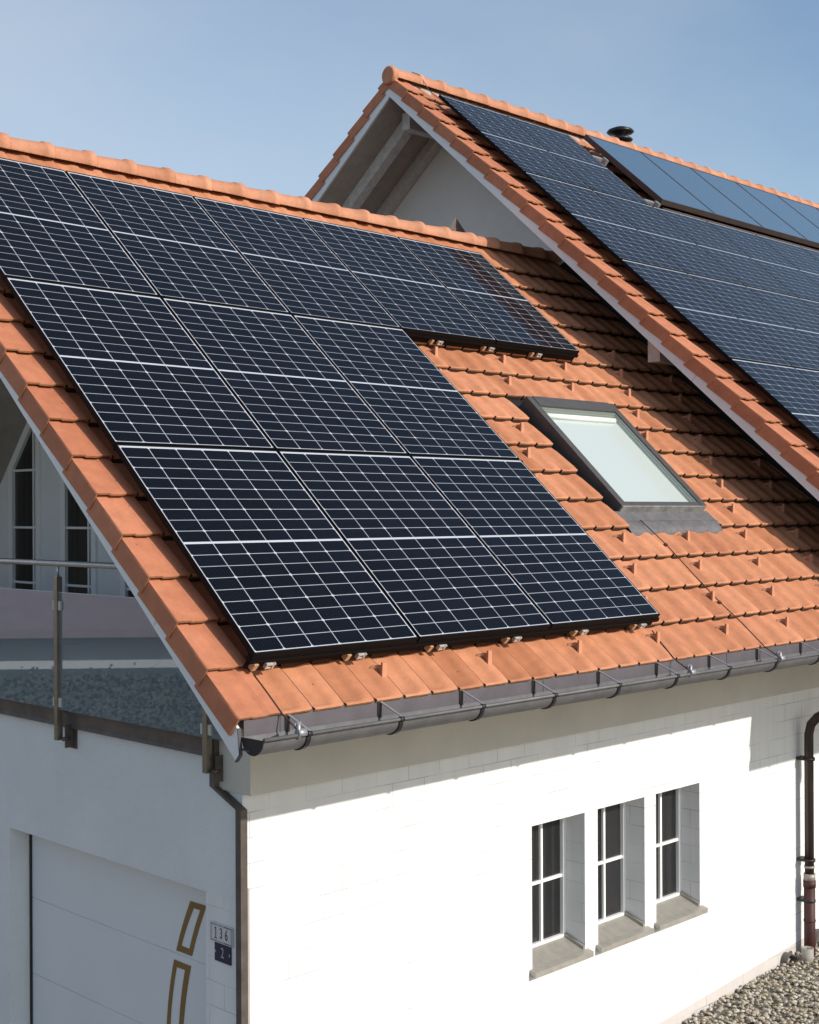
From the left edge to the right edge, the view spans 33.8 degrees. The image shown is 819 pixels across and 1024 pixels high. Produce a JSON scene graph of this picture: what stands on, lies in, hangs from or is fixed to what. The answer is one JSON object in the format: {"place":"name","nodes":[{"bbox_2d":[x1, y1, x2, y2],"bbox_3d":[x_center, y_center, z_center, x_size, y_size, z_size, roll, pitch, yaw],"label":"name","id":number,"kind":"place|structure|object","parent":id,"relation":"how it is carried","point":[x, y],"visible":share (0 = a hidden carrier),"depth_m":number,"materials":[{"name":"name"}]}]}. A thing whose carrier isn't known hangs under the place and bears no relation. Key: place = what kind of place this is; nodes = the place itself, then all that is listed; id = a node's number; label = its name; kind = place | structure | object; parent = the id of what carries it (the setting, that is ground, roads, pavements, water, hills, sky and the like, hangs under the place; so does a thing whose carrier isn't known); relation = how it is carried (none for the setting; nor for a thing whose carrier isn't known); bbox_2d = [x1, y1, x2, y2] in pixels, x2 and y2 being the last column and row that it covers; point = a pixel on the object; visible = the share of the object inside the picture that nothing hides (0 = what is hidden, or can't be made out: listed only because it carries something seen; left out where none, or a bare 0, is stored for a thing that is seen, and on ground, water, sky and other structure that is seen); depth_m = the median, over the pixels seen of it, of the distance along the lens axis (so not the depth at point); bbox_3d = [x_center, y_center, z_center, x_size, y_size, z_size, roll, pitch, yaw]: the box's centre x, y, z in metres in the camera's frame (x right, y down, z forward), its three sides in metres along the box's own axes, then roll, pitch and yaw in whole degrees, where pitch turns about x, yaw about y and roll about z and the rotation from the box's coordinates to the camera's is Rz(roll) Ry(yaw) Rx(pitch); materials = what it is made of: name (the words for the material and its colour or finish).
{"place":"outdoors","nodes":[
{"label":"outdoors","id":0,"kind":"place"},
{"bbox_2d":[0,0,818,203],"label":"sky","id":1,"kind":"structure","parent":0,"point":[256,94],"materials":[{"name":"blue"}]},
{"bbox_2d":[683,941,818,1023],"bbox_3d":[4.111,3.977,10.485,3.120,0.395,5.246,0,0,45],"label":"gravel","id":2,"kind":"structure","parent":0,"point":[756,991],"depth_m":11.04,"materials":[{"name":"grey gravel"}]},
{"bbox_2d":[0,132,818,1023],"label":"garage wing","id":3,"kind":"structure","parent":2,"relation":"on","point":[604,826],"depth_m":9.36,"materials":[{"name":"white paint"}]},
{"bbox_2d":[8,422,41,589],"bbox_3d":[-3.417,0.151,12.031,0.550,2.354,0.060,0,0,45],"label":"window","id":4,"kind":"structure","parent":3,"relation":"in","point":[24,469],"depth_m":12.03,"materials":[{"name":"white"}]},
{"bbox_2d":[60,476,97,594],"bbox_3d":[-2.782,-0.359,11.395,0.550,3.367,0.060,0,0,45],"label":"window","id":5,"kind":"structure","parent":3,"relation":"in","point":[78,537],"depth_m":11.44,"materials":[{"name":"white"}]},
{"bbox_2d":[0,157,158,296],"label":"solar panel","id":6,"kind":"object","parent":3,"relation":"attached to","point":[54,228],"visible":1,"depth_m":9.12,"materials":[{"name":"black"}]},
{"bbox_2d":[0,558,222,781],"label":"glass railing","id":7,"kind":"object","parent":3,"relation":"attached to","point":[105,656],"visible":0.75,"depth_m":8.59,"materials":[{"name":"glass"}]},
{"bbox_2d":[29,834,205,1023],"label":"garage door","id":8,"kind":"structure","parent":3,"relation":"in","point":[111,942],"depth_m":8.91,"materials":[{"name":"grey metal"}]},
{"bbox_2d":[120,574,134,596],"bbox_3d":[-2.120,-0.039,10.733,0.580,2.720,0.060,0,0,45],"label":"window","id":9,"kind":"structure","parent":3,"relation":"in","point":[125,591],"depth_m":10.88,"materials":[{"name":"white"}]},
{"bbox_2d":[65,171,289,313],"bbox_3d":[-1.720,-1.983,9.953,1.134,0.035,1.620,0,41,-45],"label":"solar panel","id":10,"kind":"object","parent":3,"relation":"attached to","point":[175,245],"visible":1,"depth_m":9.90,"materials":[{"name":"black"}]},
{"bbox_2d":[210,921,233,947],"bbox_3d":[-1.084,2.437,7.779,0.209,0.109,0.014,0,0,45],"label":"number plate","id":11,"kind":"object","parent":3,"relation":"attached to","point":[221,934],"visible":1,"depth_m":7.77,"materials":[{"name":"white metal"}]},
{"bbox_2d":[215,942,231,965],"bbox_3d":[-1.075,2.546,7.774,0.148,0.105,0.014,0,0,45],"label":"number plate","id":12,"kind":"object","parent":3,"relation":"attached to","point":[223,953],"visible":1,"depth_m":7.76,"materials":[{"name":"metal"}]},
{"bbox_2d":[253,674,296,728],"bbox_3d":[-0.647,0.929,6.546,0.012,0.254,0.386,0,0,-42],"label":"lightning wire","id":13,"kind":"object","parent":3,"relation":"attached to","point":[287,719],"visible":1,"depth_m":6.55,"materials":[{"name":"grey metal"}]},
{"bbox_2d":[292,721,307,737],"bbox_3d":[-0.524,1.036,6.410,0.051,0.073,0.062,0,0,45],"label":"conductor clamp","id":14,"kind":"object","parent":3,"relation":"attached to","point":[299,731],"visible":1,"depth_m":6.39,"materials":[{"name":"metal"}]},
{"bbox_2d":[243,617,659,670],"bbox_3d":[0.426,0.735,7.837,0.080,0.090,3.460,0,0,45],"label":"mounting rail","id":15,"kind":"object","parent":3,"relation":"attached to","point":[251,664],"visible":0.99,"depth_m":7.51,"materials":[{"name":"black metal"}]},
{"bbox_2d":[114,444,417,658],"bbox_3d":[-0.791,0.170,7.407,1.134,0.037,1.620,0,41,-45],"label":"solar panel","id":16,"kind":"object","parent":15,"relation":"attached to","point":[277,566],"visible":1,"depth_m":7.33,"materials":[{"name":"black"}]},
{"bbox_2d":[277,450,550,641],"bbox_3d":[0.021,0.167,8.219,1.134,0.037,1.620,0,41,-45],"label":"solar panel","id":17,"kind":"object","parent":15,"relation":"attached to","point":[433,566],"visible":1,"depth_m":8.16,"materials":[{"name":"black"}]},
{"bbox_2d":[410,455,659,628],"bbox_3d":[0.834,0.164,9.032,1.134,0.037,1.620,0,41,-45],"label":"solar panel","id":18,"kind":"object","parent":15,"relation":"attached to","point":[560,567],"visible":1,"depth_m":8.97,"materials":[{"name":"black"}]},
{"bbox_2d":[406,332,577,360],"bbox_3d":[0.718,-1.422,11.603,0.080,0.090,2.290,0,0,45],"label":"mounting rail","id":19,"kind":"object","parent":3,"relation":"attached to","point":[482,346],"visible":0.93,"depth_m":11.55,"materials":[{"name":"black metal"}]},
{"bbox_2d":[193,196,400,327],"bbox_3d":[-0.907,-1.986,10.765,1.134,0.035,1.620,0,41,-45],"label":"solar panel","id":20,"kind":"object","parent":19,"relation":"attached to","point":[297,265],"visible":1,"depth_m":10.72,"materials":[{"name":"black"}]},
{"bbox_2d":[302,218,496,343],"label":"solar panel","id":21,"kind":"object","parent":19,"relation":"attached to","point":[405,287],"visible":1,"depth_m":11.52,"materials":[{"name":"black"}]},
{"bbox_2d":[398,237,578,353],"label":"solar panel","id":22,"kind":"object","parent":19,"relation":"attached to","point":[493,300],"visible":1,"depth_m":12.34,"materials":[{"name":"black"}]},
{"bbox_2d":[530,818,593,978],"bbox_3d":[1.008,2.726,9.717,0.290,1.047,0.663,0,0,45],"label":"window","id":23,"kind":"structure","parent":3,"relation":"in","point":[553,949],"depth_m":9.85,"materials":[{"name":"white"}]},
{"bbox_2d":[596,802,652,952],"bbox_3d":[1.541,2.724,10.250,0.290,1.047,0.655,0,0,45],"label":"window","id":24,"kind":"structure","parent":3,"relation":"in","point":[617,927],"depth_m":10.40,"materials":[{"name":"white"}]},
{"bbox_2d":[652,630,688,669],"bbox_3d":[1.726,0.920,8.900,0.023,0.253,0.363,0,0,-35],"label":"lightning wire","id":25,"kind":"object","parent":3,"relation":"attached to","point":[671,654],"visible":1,"depth_m":8.88,"materials":[{"name":"grey metal"}]},
{"bbox_2d":[654,788,707,930],"bbox_3d":[2.075,2.723,10.784,0.290,1.047,0.673,0,0,45],"label":"window","id":26,"kind":"structure","parent":3,"relation":"in","point":[673,906],"depth_m":10.94,"materials":[{"name":"white"}]},
{"bbox_2d":[686,664,695,675],"bbox_3d":[1.827,1.028,8.761,0.051,0.073,0.062,0,0,45],"label":"conductor clamp","id":27,"kind":"object","parent":3,"relation":"attached to","point":[691,670],"visible":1,"depth_m":8.74,"materials":[{"name":"metal"}]},
{"bbox_2d":[640,520,777,656],"bbox_3d":[2.211,0.551,9.964,1.176,0.988,0.046,0,0,44],"label":"lightning wire","id":28,"kind":"object","parent":3,"relation":"attached to","point":[666,545],"visible":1,"depth_m":9.97,"materials":[{"name":"grey"}]},
{"bbox_2d":[776,651,784,661],"bbox_3d":[2.630,1.025,9.564,0.051,0.073,0.062,0,0,45],"label":"conductor clamp","id":29,"kind":"object","parent":3,"relation":"attached to","point":[781,657],"visible":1,"depth_m":9.54,"materials":[{"name":"metal"}]},
{"bbox_2d":[815,929,818,944],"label":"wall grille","id":30,"kind":"object","parent":3,"relation":"attached to","point":[817,934],"depth_m":12.21,"materials":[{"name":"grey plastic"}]},
{"bbox_2d":[304,65,818,954],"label":"house","id":31,"kind":"structure","parent":2,"relation":"on","point":[410,147],"depth_m":14.55,"materials":[{"name":"paint"}]},
{"bbox_2d":[412,72,444,103],"bbox_3d":[0.221,-4.794,15.244,0.410,0.420,0.045,0,0,22],"label":"lightning wire","id":32,"kind":"object","parent":31,"relation":"attached to","point":[427,88],"visible":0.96,"depth_m":15.26,"materials":[{"name":"grey metal"}]},
{"bbox_2d":[438,94,589,188],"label":"solar panel","id":33,"kind":"object","parent":31,"relation":"attached to","point":[513,143],"visible":1,"depth_m":14.87,"materials":[{"name":"black"}]},
{"bbox_2d":[507,115,649,204],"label":"solar panel","id":34,"kind":"object","parent":31,"relation":"attached to","point":[581,163],"visible":1,"depth_m":15.72,"materials":[{"name":"black"}]},
{"bbox_2d":[593,155,608,166],"bbox_3d":[2.322,-4.297,16.474,0.129,0.114,0.220,0,0,45],"label":"rail stub","id":35,"kind":"object","parent":31,"relation":"attached to","point":[604,161],"visible":0.71,"depth_m":16.51,"materials":[{"name":"metal"}]},
{"bbox_2d":[523,171,683,271],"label":"solar panel","id":36,"kind":"object","parent":31,"relation":"attached to","point":[606,226],"visible":1,"depth_m":14.00,"materials":[{"name":"black"}]},
{"bbox_2d":[644,199,660,207],"bbox_3d":[2.864,-3.645,15.962,0.129,0.114,0.220,0,0,45],"label":"rail stub","id":37,"kind":"object","parent":31,"relation":"attached to","point":[655,204],"visible":0.64,"depth_m":15.99,"materials":[{"name":"metal"}]},
{"bbox_2d":[592,190,742,284],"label":"solar panel","id":38,"kind":"object","parent":31,"relation":"attached to","point":[672,242],"visible":0.99,"depth_m":14.85,"materials":[{"name":"black"}]},
{"bbox_2d":[619,259,791,366],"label":"solar panel","id":39,"kind":"object","parent":31,"relation":"attached to","point":[718,326],"visible":1,"depth_m":13.13,"materials":[{"name":"black"}]},
{"bbox_2d":[652,206,795,296],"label":"solar panel","id":40,"kind":"object","parent":31,"relation":"attached to","point":[737,263],"visible":1,"depth_m":15.66,"materials":[{"name":"black"}]},
{"bbox_2d":[662,207,818,250],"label":"collector rail","id":41,"kind":"object","parent":31,"relation":"attached to","point":[738,228],"visible":0.17,"depth_m":17.17,"materials":[{"name":"black metal"}]},
{"bbox_2d":[583,134,715,218],"bbox_3d":[2.998,-4.192,16.834,1.187,1.057,1.155,0,0,45],"label":"thermal collector","id":42,"kind":"object","parent":41,"relation":"on","point":[653,180],"visible":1,"depth_m":16.70,"materials":[{"name":"blue glass"}]},
{"bbox_2d":[640,151,763,231],"bbox_3d":[3.817,-4.195,17.652,1.187,1.057,1.155,0,0,45],"label":"thermal collector","id":43,"kind":"object","parent":41,"relation":"on","point":[721,206],"visible":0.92,"depth_m":17.59,"materials":[{"name":"blue glass"}]},
{"bbox_2d":[690,167,807,243],"bbox_3d":[4.636,-4.197,18.471,1.187,1.057,1.155,0,0,45],"label":"thermal collector","id":44,"kind":"object","parent":41,"relation":"on","point":[759,212],"visible":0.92,"depth_m":18.41,"materials":[{"name":"blue glass"}]},
{"bbox_2d":[736,182,818,247],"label":"thermal collector","id":45,"kind":"object","parent":41,"relation":"on","point":[801,224],"visible":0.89,"depth_m":19.28,"materials":[{"name":"blue glass"}]},
{"bbox_2d":[777,195,818,227],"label":"thermal collector","id":46,"kind":"object","parent":41,"relation":"on","point":[810,213],"visible":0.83,"depth_m":20.21,"materials":[{"name":"blue glass"}]},
{"bbox_2d":[687,273,818,370],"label":"solar panel","id":47,"kind":"object","parent":31,"relation":"attached to","point":[773,329],"visible":1,"depth_m":13.99,"materials":[{"name":"black"}]},
{"bbox_2d":[707,221,818,301],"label":"solar panel","id":48,"kind":"object","parent":31,"relation":"attached to","point":[784,272],"visible":1,"depth_m":16.49,"materials":[{"name":"black"}]},
{"bbox_2d":[729,358,818,442],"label":"solar panel","id":49,"kind":"object","parent":31,"relation":"attached to","point":[792,393],"visible":1,"depth_m":12.37,"materials":[{"name":"black"}]},
{"bbox_2d":[746,286,818,348],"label":"solar panel","id":50,"kind":"object","parent":31,"relation":"attached to","point":[799,315],"visible":0.99,"depth_m":14.92,"materials":[{"name":"black"}]},
{"bbox_2d":[755,234,818,285],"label":"solar panel","id":51,"kind":"object","parent":31,"relation":"attached to","point":[803,261],"visible":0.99,"depth_m":17.42,"materials":[{"name":"black"}]},
{"bbox_2d":[794,367,818,388],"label":"solar panel","id":52,"kind":"object","parent":31,"relation":"attached to","point":[812,376],"visible":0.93,"depth_m":13.21,"materials":[{"name":"black"}]},
{"bbox_2d":[798,297,818,314],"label":"solar panel","id":53,"kind":"object","parent":31,"relation":"attached to","point":[813,305],"visible":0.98,"depth_m":15.70,"materials":[{"name":"black"}]},
{"bbox_2d":[801,247,818,260],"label":"solar panel","id":54,"kind":"object","parent":31,"relation":"attached to","point":[814,254],"visible":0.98,"depth_m":18.20,"materials":[{"name":"black"}]},
{"bbox_2d":[780,952,794,963],"bbox_3d":[3.329,3.918,11.860,0.060,0.075,0.150,0,0,45],"label":"stone","id":55,"kind":"object","parent":2,"relation":"on","point":[785,956],"depth_m":11.83,"materials":[{"name":"grey stone"}]},
{"bbox_2d":[801,946,813,964],"bbox_3d":[3.501,3.914,11.851,0.102,0.165,0.104,0,0,45],"label":"pipe stub","id":56,"kind":"object","parent":2,"relation":"on","point":[807,953],"visible":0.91,"depth_m":11.81,"materials":[{"name":"grey plastic"}]},
{"bbox_3d":[-0.403,-0.359,8.668,0.031,0.033,3.470,0,0,45],"label":"mounting rail","id":57,"kind":"object","parent":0,"visible":0},
{"bbox_2d":[4,276,274,449],"bbox_3d":[-1.661,-0.905,8.274,1.134,0.037,1.620,0,41,-45],"label":"solar panel","id":58,"kind":"object","parent":57,"relation":"on","point":[138,369],"visible":1,"depth_m":8.21,"materials":[{"name":"black"}]},
{"bbox_2d":[161,297,407,454],"bbox_3d":[-0.849,-0.908,9.086,1.134,0.037,1.620,0,41,-45],"label":"solar panel","id":59,"kind":"object","parent":57,"relation":"on","point":[286,382],"visible":1,"depth_m":9.03,"materials":[{"name":"black"}]},
{"bbox_2d":[292,314,518,458],"bbox_3d":[-0.037,-0.911,9.899,1.134,0.037,1.620,0,41,-45],"label":"solar panel","id":60,"kind":"object","parent":57,"relation":"attached to","point":[411,396],"visible":1,"depth_m":9.85,"materials":[{"name":"black"}]}
]}

